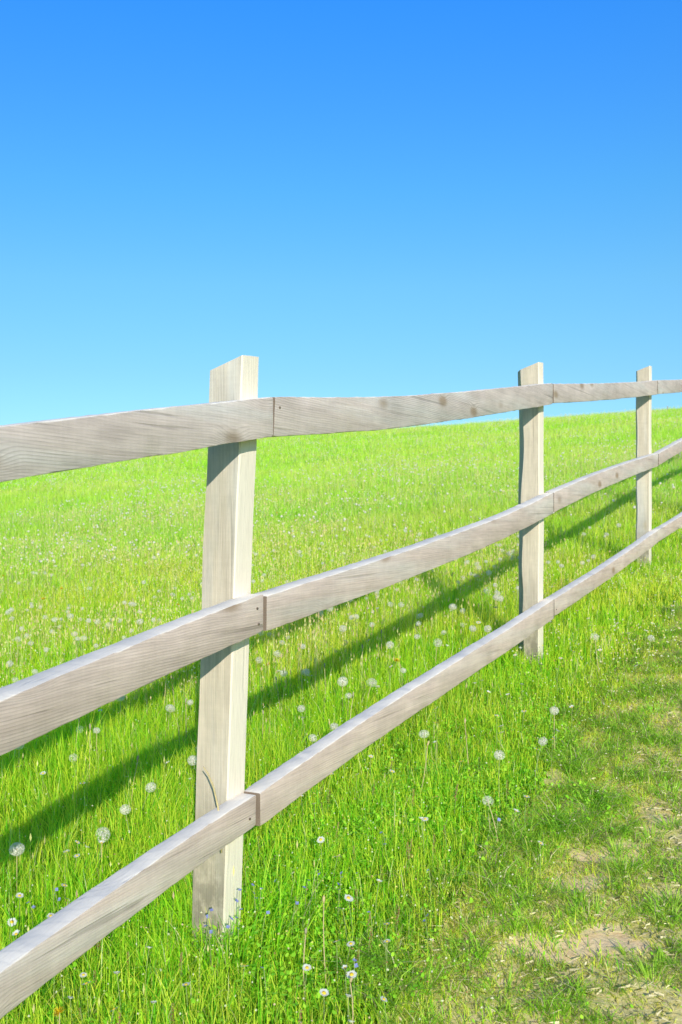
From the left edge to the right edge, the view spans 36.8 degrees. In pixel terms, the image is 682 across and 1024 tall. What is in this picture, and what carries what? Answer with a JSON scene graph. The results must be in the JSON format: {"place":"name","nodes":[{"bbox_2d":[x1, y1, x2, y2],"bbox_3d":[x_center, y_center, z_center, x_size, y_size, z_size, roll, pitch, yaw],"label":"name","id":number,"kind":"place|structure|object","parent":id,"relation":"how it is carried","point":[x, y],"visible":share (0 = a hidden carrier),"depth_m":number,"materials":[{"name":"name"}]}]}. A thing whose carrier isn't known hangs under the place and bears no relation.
{"place":"outdoors","nodes":[
{"label":"outdoors","id":0,"kind":"place"},
{"bbox_2d":[0,405,681,1023],"bbox_3d":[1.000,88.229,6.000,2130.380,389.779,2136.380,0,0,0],"label":"ground","id":1,"kind":"structure","parent":0,"point":[336,1004],"depth_m":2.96,"materials":[{"name":"green plant"}]},
{"bbox_2d":[6,660,12,676],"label":"dandelion clock","id":2,"kind":"object","parent":1,"relation":"on","point":[9,664],"visible":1,"depth_m":5.18,"materials":[{"name":"white plant"}]},
{"bbox_2d":[7,918,16,938],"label":"daisy","id":3,"kind":"object","parent":1,"relation":"on","point":[13,921],"visible":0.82,"depth_m":2.54,"materials":[{"name":"white plant"}]},
{"bbox_2d":[12,929,19,938],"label":"daisy","id":4,"kind":"object","parent":1,"relation":"on","point":[15,932],"visible":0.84,"depth_m":2.45,"materials":[{"name":"white plant"}]},
{"bbox_2d":[9,842,24,893],"bbox_3d":[-0.904,1.021,2.856,0.045,0.197,0.044,0,0,-16],"label":"dandelion clock","id":5,"kind":"object","parent":1,"relation":"on","point":[14,851],"visible":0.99,"depth_m":2.85,"materials":[{"name":"white plant"}]},
{"bbox_2d":[15,892,22,933],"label":"daisy","id":6,"kind":"object","parent":1,"relation":"on","point":[19,895],"visible":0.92,"depth_m":2.63,"materials":[{"name":"white plant"}]},
{"bbox_2d":[27,901,35,926],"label":"speedwell","id":7,"kind":"object","parent":1,"relation":"on","point":[33,906],"visible":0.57,"depth_m":2.65,"materials":[{"name":"green plant"}]},
{"bbox_2d":[52,1006,63,1023],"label":"yellow dandelion","id":8,"kind":"object","parent":1,"relation":"on","point":[57,1012],"visible":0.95,"depth_m":2.12,"materials":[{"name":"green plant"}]},
{"bbox_2d":[67,613,73,634],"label":"dandelion clock","id":9,"kind":"object","parent":1,"relation":"on","point":[69,615],"visible":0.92,"depth_m":6.50,"materials":[{"name":"white plant"}]},
{"bbox_2d":[70,754,77,774],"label":"dandelion clock","id":10,"kind":"object","parent":1,"relation":"on","point":[75,759],"visible":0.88,"depth_m":3.77,"materials":[{"name":"white plant"}]},
{"bbox_2d":[76,972,86,1023],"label":"daisy","id":11,"kind":"object","parent":1,"relation":"on","point":[84,974],"visible":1,"depth_m":2.28,"materials":[{"name":"white plant"}]},
{"bbox_2d":[82,981,90,1023],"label":"daisy","id":12,"kind":"object","parent":1,"relation":"on","point":[85,983],"visible":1,"depth_m":2.19,"materials":[{"name":"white plant"}]},
{"bbox_2d":[86,618,90,637],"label":"dandelion clock","id":13,"kind":"object","parent":1,"relation":"on","point":[88,621],"visible":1,"depth_m":6.32,"materials":[{"name":"white plant"}]},
{"bbox_2d":[89,724,90,782],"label":"dry stalk","id":14,"kind":"object","parent":1,"relation":"on","point":[89,751],"visible":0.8,"depth_m":3.74,"materials":[{"name":"plant"}]},
{"bbox_2d":[93,971,96,1009],"bbox_3d":[-0.557,1.085,2.316,0.011,0.095,0.011,0,0,36],"label":"sorrel","id":15,"kind":"object","parent":1,"relation":"on","point":[93,983],"visible":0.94,"depth_m":2.32,"materials":[{"name":"green plant"}]},
{"bbox_2d":[93,727,99,772],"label":"dandelion clock","id":16,"kind":"object","parent":1,"relation":"on","point":[96,730],"visible":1,"depth_m":3.85,"materials":[{"name":"plant"}]},
{"bbox_2d":[96,827,109,878],"bbox_3d":[-0.686,1.002,2.958,0.051,0.185,0.044,0,0,31],"label":"dandelion clock","id":17,"kind":"object","parent":1,"relation":"on","point":[102,835],"visible":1,"depth_m":2.95,"materials":[{"name":"white plant"}]},
{"bbox_2d":[114,971,121,1021],"bbox_3d":[-0.484,1.063,2.219,0.020,0.138,0.016,0,0,-18],"label":"daisy","id":18,"kind":"object","parent":1,"relation":"on","point":[117,972],"visible":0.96,"depth_m":2.21,"materials":[{"name":"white plant"}]},
{"bbox_2d":[117,696,124,713],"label":"dandelion clock","id":19,"kind":"object","parent":1,"relation":"on","point":[123,698],"visible":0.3,"depth_m":4.46,"materials":[{"name":"plant"}]},
{"bbox_2d":[120,804,131,855],"bbox_3d":[-0.652,0.979,3.102,0.039,0.185,0.032,0,0,13],"label":"dandelion clock","id":20,"kind":"object","parent":1,"relation":"on","point":[124,810],"visible":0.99,"depth_m":3.10,"materials":[{"name":"white plant"}]},
{"bbox_2d":[130,756,138,817],"bbox_3d":[-0.688,0.929,3.407,0.030,0.237,0.011,0,0,-13],"label":"dry stalk","id":21,"kind":"object","parent":1,"relation":"on","point":[134,776],"visible":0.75,"depth_m":3.41,"materials":[{"name":"plant"}]},
{"bbox_2d":[138,782,155,823],"bbox_3d":[-0.621,0.959,3.265,0.065,0.196,0.038,0,0,-2],"label":"dandelion clock","id":22,"kind":"object","parent":1,"relation":"on","point":[149,786],"visible":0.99,"depth_m":3.26,"materials":[{"name":"white plant"}]},
{"bbox_2d":[145,946,151,987],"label":"daisy","id":23,"kind":"object","parent":1,"relation":"on","point":[147,962],"visible":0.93,"depth_m":2.31,"materials":[{"name":"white plant"}]},
{"bbox_2d":[165,704,174,720],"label":"dandelion clock","id":24,"kind":"object","parent":1,"relation":"on","point":[168,709],"visible":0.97,"depth_m":4.40,"materials":[{"name":"white plant"}]},
{"bbox_2d":[170,1003,174,1023],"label":"sorrel","id":25,"kind":"object","parent":1,"relation":"on","point":[172,1009],"visible":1,"depth_m":2.14,"materials":[{"name":"green plant"}]},
{"bbox_2d":[178,952,182,985],"bbox_3d":[-0.364,1.054,2.327,0.011,0.112,0.011,0,0,11],"label":"sorrel","id":26,"kind":"object","parent":1,"relation":"on","point":[181,965],"visible":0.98,"depth_m":2.33,"materials":[{"name":"green plant"}]},
{"bbox_2d":[182,982,189,1021],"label":"daisy","id":27,"kind":"object","parent":1,"relation":"on","point":[186,983],"visible":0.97,"depth_m":2.20,"materials":[{"name":"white plant"}]},
{"bbox_2d":[187,755,196,770],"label":"dandelion clock","id":28,"kind":"object","parent":1,"relation":"on","point":[193,760],"visible":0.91,"depth_m":3.36,"materials":[{"name":"white plant"}]},
{"bbox_2d":[201,908,212,965],"bbox_3d":[-0.319,1.019,2.429,0.029,0.156,0.023,0,0,-23],"label":"speedwell","id":29,"kind":"object","parent":1,"relation":"on","point":[207,915],"visible":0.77,"depth_m":2.43,"materials":[{"name":"green plant"}]},
{"bbox_2d":[203,925,213,972],"bbox_3d":[-0.308,1.030,2.395,0.023,0.135,0.029,0,0,3],"label":"speedwell","id":30,"kind":"object","parent":1,"relation":"on","point":[211,931],"visible":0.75,"depth_m":2.39,"materials":[{"name":"green plant"}]},
{"bbox_2d":[219,926,222,955],"bbox_3d":[-0.281,1.030,2.400,0.011,0.129,0.011,0,0,6],"label":"sorrel","id":31,"kind":"object","parent":1,"relation":"on","point":[221,939],"visible":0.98,"depth_m":2.40,"materials":[{"name":"green plant"}]},
{"bbox_2d":[226,917,233,970],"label":"speedwell","id":32,"kind":"object","parent":1,"relation":"on","point":[229,940],"visible":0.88,"depth_m":2.42,"materials":[{"name":"green plant"}]},
{"bbox_2d":[236,889,242,958],"bbox_3d":[-0.243,0.997,2.451,0.024,0.180,0.030,0,0,-33],"label":"speedwell","id":33,"kind":"object","parent":1,"relation":"on","point":[239,890],"visible":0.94,"depth_m":2.45,"materials":[{"name":"green plant"}]},
{"bbox_2d":[239,964,247,1009],"bbox_3d":[-0.214,1.045,2.236,0.028,0.120,0.021,0,0,13],"label":"daisy","id":34,"kind":"object","parent":1,"relation":"on","point":[244,965],"visible":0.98,"depth_m":2.24,"materials":[{"name":"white plant"}]},
{"bbox_2d":[251,883,259,933],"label":"speedwell","id":35,"kind":"object","parent":1,"relation":"on","point":[254,904],"visible":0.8,"depth_m":2.57,"materials":[{"name":"green plant"}]},
{"bbox_2d":[259,911,269,953],"bbox_3d":[-0.186,1.021,2.459,0.024,0.120,0.029,0,0,32],"label":"speedwell","id":36,"kind":"object","parent":1,"relation":"on","point":[267,912],"visible":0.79,"depth_m":2.46,"materials":[{"name":"green plant"}]},
{"bbox_2d":[261,967,270,1017],"bbox_3d":[-0.162,1.046,2.218,0.030,0.114,0.024,0,0,7],"label":"speedwell","id":37,"kind":"object","parent":1,"relation":"on","point":[266,992],"visible":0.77,"depth_m":2.22,"materials":[{"name":"green plant"}]},
{"bbox_2d":[274,650,283,681],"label":"dandelion clock","id":38,"kind":"object","parent":1,"relation":"on","point":[277,654],"visible":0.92,"depth_m":4.99,"materials":[{"name":"white plant"}]},
{"bbox_2d":[275,670,287,705],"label":"dandelion clock","id":39,"kind":"object","parent":1,"relation":"on","point":[284,673],"visible":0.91,"depth_m":4.60,"materials":[{"name":"white plant"}]},
{"bbox_2d":[290,901,298,939],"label":"speedwell","id":40,"kind":"object","parent":1,"relation":"on","point":[296,902],"visible":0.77,"depth_m":2.51,"materials":[{"name":"green plant"}]},
{"bbox_2d":[297,705,305,738],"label":"dandelion clock","id":41,"kind":"object","parent":1,"relation":"on","point":[301,708],"visible":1,"depth_m":3.96,"materials":[{"name":"white plant"}]},
{"bbox_2d":[303,928,306,1001],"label":"dry stalk","id":42,"kind":"object","parent":1,"relation":"on","point":[305,930],"visible":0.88,"depth_m":2.27,"materials":[{"name":"beige plant"}]},
{"bbox_2d":[301,669,309,698],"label":"dandelion clock","id":43,"kind":"object","parent":1,"relation":"on","point":[305,671],"visible":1,"depth_m":4.60,"materials":[{"name":"plant"}]},
{"bbox_2d":[303,879,309,926],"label":"speedwell","id":44,"kind":"object","parent":1,"relation":"on","point":[305,898],"visible":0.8,"depth_m":2.59,"materials":[{"name":"green plant"}]},
{"bbox_2d":[303,964,311,1013],"bbox_3d":[-0.074,1.040,2.227,0.022,0.109,0.020,0,0,13],"label":"daisy","id":45,"kind":"object","parent":1,"relation":"on","point":[306,967],"visible":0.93,"depth_m":2.23,"materials":[{"name":"white plant"}]},
{"bbox_2d":[310,734,316,743],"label":"dandelion clock","id":46,"kind":"object","parent":1,"relation":"on","point":[312,738],"visible":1,"depth_m":3.63,"materials":[{"name":"white plant"}]},
{"bbox_2d":[314,870,319,896],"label":"speedwell","id":47,"kind":"object","parent":1,"relation":"on","point":[317,881],"visible":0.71,"depth_m":2.67,"materials":[{"name":"green plant"}]},
{"bbox_2d":[317,836,324,872],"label":"daisy","id":48,"kind":"object","parent":1,"relation":"on","point":[320,839],"visible":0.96,"depth_m":2.80,"materials":[{"name":"white plant"}]},
{"bbox_2d":[319,989,328,996],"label":"daisy","id":49,"kind":"object","parent":1,"relation":"on","point":[324,992],"visible":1,"depth_m":2.06,"materials":[{"name":"white plant"}]},
{"bbox_2d":[322,895,326,986],"bbox_3d":[-0.037,0.978,2.327,0.010,0.207,0.025,0,0,-4],"label":"dry stalk","id":50,"kind":"object","parent":1,"relation":"on","point":[323,898],"visible":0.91,"depth_m":2.32,"materials":[{"name":"plant"}]},
{"bbox_2d":[330,723,338,729],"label":"dandelion clock","id":51,"kind":"object","parent":1,"relation":"on","point":[335,727],"visible":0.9,"depth_m":3.70,"materials":[{"name":"white plant"}]},
{"bbox_2d":[332,896,339,932],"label":"speedwell","id":52,"kind":"object","parent":1,"relation":"on","point":[338,913],"visible":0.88,"depth_m":2.55,"materials":[{"name":"green plant"}]},
{"bbox_2d":[334,939,339,1002],"bbox_3d":[-0.010,1.014,2.262,0.022,0.143,0.021,0,0,-19],"label":"daisy","id":53,"kind":"object","parent":1,"relation":"on","point":[337,968],"visible":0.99,"depth_m":2.26,"materials":[{"name":"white plant"}]},
{"bbox_2d":[335,871,342,920],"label":"speedwell","id":54,"kind":"object","parent":1,"relation":"on","point":[340,889],"visible":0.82,"depth_m":2.60,"materials":[{"name":"green plant"}]},
{"bbox_2d":[0,409,681,574],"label":"distant seed heads","id":55,"kind":"object","parent":1,"relation":"on","point":[281,516],"visible":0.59,"depth_m":17.67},
{"bbox_2d":[0,355,681,1018],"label":"post and rail fence","id":56,"kind":"object","parent":1,"relation":"on","point":[232,421],"visible":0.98,"depth_m":2.52,"materials":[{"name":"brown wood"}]},
{"bbox_2d":[203,766,221,852],"bbox_3d":[-0.305,0.707,2.435,0.046,0.206,0.009,0,0,0],"label":"bent straw","id":57,"kind":"object","parent":56,"relation":"attached to","point":[217,804],"visible":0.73,"depth_m":2.43,"materials":[{"name":"beige plant"}]},
{"bbox_2d":[0,641,681,1023],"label":"clover leaves","id":58,"kind":"object","parent":1,"relation":"on","point":[316,929],"visible":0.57,"depth_m":2.80,"materials":[{"name":"green plant"}]},
{"bbox_2d":[338,677,347,715],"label":"dandelion clock","id":59,"kind":"object","parent":1,"relation":"on","point":[342,681],"visible":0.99,"depth_m":4.30,"materials":[{"name":"white plant"}]},
{"bbox_2d":[339,625,346,632],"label":"dandelion clock","id":60,"kind":"object","parent":1,"relation":"on","point":[343,629],"visible":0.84,"depth_m":5.48,"materials":[{"name":"white plant"}]},
{"bbox_2d":[342,908,347,952],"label":"speedwell","id":61,"kind":"object","parent":1,"relation":"on","point":[345,929],"visible":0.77,"depth_m":2.45,"materials":[{"name":"green plant"}]},
{"bbox_2d":[342,965,348,1015],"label":"daisy","id":62,"kind":"object","parent":1,"relation":"on","point":[344,967],"visible":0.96,"depth_m":2.21,"materials":[{"name":"white plant"}]},
{"bbox_2d":[344,894,354,946],"bbox_3d":[0.019,0.993,2.478,0.025,0.129,0.026,0,0,-11],"label":"daisy","id":63,"kind":"object","parent":1,"relation":"on","point":[348,898],"visible":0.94,"depth_m":2.48,"materials":[{"name":"white plant"}]},
{"bbox_2d":[346,941,354,969],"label":"daisy","id":64,"kind":"object","parent":1,"relation":"on","point":[350,944],"visible":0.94,"depth_m":2.28,"materials":[{"name":"white plant"}]},
{"bbox_2d":[346,970,356,1022],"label":"daisy","id":65,"kind":"object","parent":1,"relation":"on","point":[352,973],"visible":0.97,"depth_m":2.13,"materials":[{"name":"white plant"}]},
{"bbox_2d":[349,977,353,1023],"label":"dry stalk","id":66,"kind":"object","parent":1,"relation":"on","point":[350,979],"visible":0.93,"depth_m":2.10,"materials":[{"name":"beige plant"}]},
{"bbox_2d":[347,958,357,1018],"bbox_3d":[0.026,1.016,2.173,0.030,0.146,0.023,0,0,43],"label":"speedwell","id":67,"kind":"object","parent":1,"relation":"on","point":[355,964],"visible":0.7,"depth_m":2.17,"materials":[{"name":"green plant"}]},
{"bbox_2d":[24,625,681,1023],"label":"straw litter","id":68,"kind":"object","parent":1,"relation":"on","point":[576,969],"visible":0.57,"depth_m":2.43,"materials":[{"name":"beige plant"}]},
{"bbox_2d":[354,889,357,928],"bbox_3d":[0.039,0.991,2.554,0.011,0.107,0.011,0,0,-38],"label":"sorrel","id":69,"kind":"object","parent":1,"relation":"on","point":[357,902],"visible":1,"depth_m":2.55,"materials":[{"name":"green plant"}]},
{"bbox_2d":[355,872,365,920],"bbox_3d":[0.052,0.973,2.569,0.030,0.138,0.023,0,0,-27],"label":"speedwell","id":70,"kind":"object","parent":1,"relation":"on","point":[361,897],"visible":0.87,"depth_m":2.57,"materials":[{"name":"green plant"}]},
{"bbox_2d":[362,644,362,683],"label":"dry stalk","id":71,"kind":"object","parent":1,"relation":"on","point":[362,660],"visible":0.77,"depth_m":4.80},
{"bbox_2d":[368,928,371,973],"bbox_3d":[0.067,1.012,2.351,0.011,0.113,0.011,0,0,-6],"label":"sorrel","id":72,"kind":"object","parent":1,"relation":"on","point":[369,941],"visible":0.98,"depth_m":2.35,"materials":[{"name":"green plant"}]},
{"bbox_2d":[365,678,376,709],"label":"dandelion clock","id":73,"kind":"object","parent":1,"relation":"on","point":[371,682],"visible":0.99,"depth_m":4.25,"materials":[{"name":"white plant"}]},
{"bbox_2d":[367,911,374,956],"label":"speedwell","id":74,"kind":"object","parent":1,"relation":"on","point":[372,929],"visible":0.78,"depth_m":2.40,"materials":[{"name":"green plant"}]},
{"bbox_2d":[375,879,381,915],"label":"daisy","id":75,"kind":"object","parent":1,"relation":"on","point":[378,880],"visible":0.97,"depth_m":2.53,"materials":[{"name":"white plant"}]},
{"bbox_2d":[380,996,386,1023],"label":"daisy","id":76,"kind":"object","parent":1,"relation":"on","point":[383,999],"visible":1,"depth_m":2.04,"materials":[{"name":"white plant"}]},
{"bbox_2d":[380,831,390,880],"bbox_3d":[0.120,0.937,2.778,0.030,0.141,0.024,0,0,-39],"label":"speedwell","id":77,"kind":"object","parent":1,"relation":"on","point":[386,857],"visible":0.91,"depth_m":2.78,"materials":[{"name":"green plant"}]},
{"bbox_2d":[384,923,389,964],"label":"daisy","id":78,"kind":"object","parent":1,"relation":"on","point":[386,924],"visible":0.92,"depth_m":2.35,"materials":[{"name":"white plant"}]},
{"bbox_2d":[384,939,390,990],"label":"daisy","id":79,"kind":"object","parent":1,"relation":"on","point":[386,940],"visible":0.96,"depth_m":2.25,"materials":[{"name":"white plant"}]},
{"bbox_2d":[386,641,396,661],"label":"dandelion clock","id":80,"kind":"object","parent":1,"relation":"on","point":[390,643],"visible":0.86,"depth_m":4.94,"materials":[{"name":"white plant"}]},
{"bbox_2d":[396,907,399,933],"bbox_3d":[0.136,0.997,2.457,0.011,0.101,0.011,0,0,-11],"label":"sorrel","id":81,"kind":"object","parent":1,"relation":"on","point":[397,919],"visible":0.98,"depth_m":2.46,"materials":[{"name":"green plant"}]},
{"bbox_2d":[419,817,423,846],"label":"daisy","id":82,"kind":"object","parent":1,"relation":"on","point":[421,818],"visible":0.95,"depth_m":2.83,"materials":[{"name":"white plant"}]},
{"bbox_2d":[419,730,428,783],"bbox_3d":[0.281,0.839,3.456,0.039,0.209,0.040,0,0,-26],"label":"dandelion clock","id":83,"kind":"object","parent":1,"relation":"on","point":[423,734],"visible":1,"depth_m":3.45,"materials":[{"name":"white plant"}]},
{"bbox_2d":[421,741,429,789],"bbox_3d":[0.266,0.846,3.324,0.025,0.218,0.010,14,6,0],"label":"dry stalk","id":84,"kind":"object","parent":1,"relation":"on","point":[428,742],"visible":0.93,"depth_m":3.32,"materials":[{"name":"plant"}]},
{"bbox_2d":[421,908,430,952],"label":"speedwell","id":85,"kind":"object","parent":1,"relation":"on","point":[424,920],"visible":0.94,"depth_m":2.37,"materials":[{"name":"green plant"}]},
{"bbox_2d":[427,869,433,911],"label":"speedwell","id":86,"kind":"object","parent":1,"relation":"on","point":[430,889],"visible":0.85,"depth_m":2.57,"materials":[{"name":"green plant"}]},
{"bbox_2d":[433,638,441,651],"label":"dandelion clock","id":87,"kind":"object","parent":1,"relation":"on","point":[438,643],"visible":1,"depth_m":4.87,"materials":[{"name":"white plant"}]},
{"bbox_2d":[449,603,455,630],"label":"dandelion clock","id":88,"kind":"object","parent":1,"relation":"on","point":[452,605],"visible":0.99,"depth_m":5.68,"materials":[{"name":"white plant"}]},
{"bbox_2d":[464,719,469,778],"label":"dry stalk","id":89,"kind":"object","parent":1,"relation":"on","point":[466,743],"visible":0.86,"depth_m":3.49,"materials":[{"name":"plant"}]},
{"bbox_2d":[469,625,475,644],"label":"dandelion clock","id":90,"kind":"object","parent":1,"relation":"on","point":[473,628],"visible":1,"depth_m":5.06,"materials":[{"name":"white plant"}]},
{"bbox_2d":[484,625,491,631],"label":"dandelion clock","id":91,"kind":"object","parent":1,"relation":"on","point":[486,628],"visible":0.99,"depth_m":5.00,"materials":[{"name":"white plant"}]},
{"bbox_2d":[482,796,497,841],"bbox_3d":[0.427,0.891,2.925,0.048,0.158,0.031,0,0,27],"label":"dandelion clock","id":92,"kind":"object","parent":1,"relation":"on","point":[486,799],"visible":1,"depth_m":2.93,"materials":[{"name":"white plant"}]},
{"bbox_2d":[308,599,681,1023],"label":"trodden grass","id":93,"kind":"structure","parent":1,"relation":"on","point":[567,818],"depth_m":2.68,"materials":[{"name":"green plant"}]},
{"bbox_2d":[493,594,499,619],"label":"dandelion clock","id":94,"kind":"object","parent":1,"relation":"on","point":[496,597],"visible":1,"depth_m":5.83,"materials":[{"name":"white plant"}]},
{"bbox_2d":[492,818,500,851],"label":"speedwell","id":95,"kind":"object","parent":1,"relation":"on","point":[496,832],"visible":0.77,"depth_m":2.86,"materials":[{"name":"green plant"}]},
{"bbox_2d":[494,750,504,811],"bbox_3d":[0.493,0.844,3.190,0.036,0.203,0.036,0,0,-36],"label":"dandelion clock","id":96,"kind":"object","parent":1,"relation":"on","point":[499,755],"visible":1,"depth_m":3.18,"materials":[{"name":"white plant"}]},
{"bbox_2d":[506,780,508,801],"bbox_3d":[0.516,0.887,3.175,0.011,0.113,0.011,0,0,-33],"label":"sorrel","id":97,"kind":"object","parent":1,"relation":"on","point":[506,790],"visible":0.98,"depth_m":3.17,"materials":[{"name":"green plant"}]},
{"bbox_2d":[538,841,542,882],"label":"daisy","id":98,"kind":"object","parent":1,"relation":"on","point":[540,842],"visible":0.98,"depth_m":2.68,"materials":[{"name":"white plant"}]},
{"bbox_2d":[535,737,547,798],"bbox_3d":[0.643,0.827,3.314,0.063,0.194,0.033,0,0,-39],"label":"dandelion clock","id":99,"kind":"object","parent":1,"relation":"on","point":[542,740],"visible":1,"depth_m":3.31,"materials":[{"name":"white plant"}]},
{"bbox_2d":[550,737,554,775],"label":"daisy","id":100,"kind":"object","parent":1,"relation":"on","point":[551,757],"visible":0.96,"depth_m":3.44,"materials":[{"name":"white plant"}]},
{"bbox_2d":[550,706,558,750],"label":"dandelion clock","id":101,"kind":"object","parent":1,"relation":"on","point":[552,710],"visible":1,"depth_m":3.65,"materials":[{"name":"white plant"}]},
{"bbox_2d":[591,633,598,671],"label":"dandelion clock","id":102,"kind":"object","parent":1,"relation":"on","point":[595,636],"visible":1,"depth_m":4.62,"materials":[{"name":"white plant"}]},
{"bbox_2d":[647,635,654,669],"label":"dandelion clock","id":103,"kind":"object","parent":1,"relation":"on","point":[651,637],"visible":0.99,"depth_m":4.54,"materials":[{"name":"white plant"}]},
{"bbox_2d":[0,0,681,428],"label":"sky","id":104,"kind":"structure","parent":0,"point":[351,198],"materials":[{"name":"blue"}]},
{"bbox_2d":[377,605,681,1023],"bbox_3d":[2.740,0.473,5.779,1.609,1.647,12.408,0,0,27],"label":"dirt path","id":105,"kind":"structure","parent":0,"point":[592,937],"depth_m":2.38,"materials":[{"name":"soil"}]}
]}

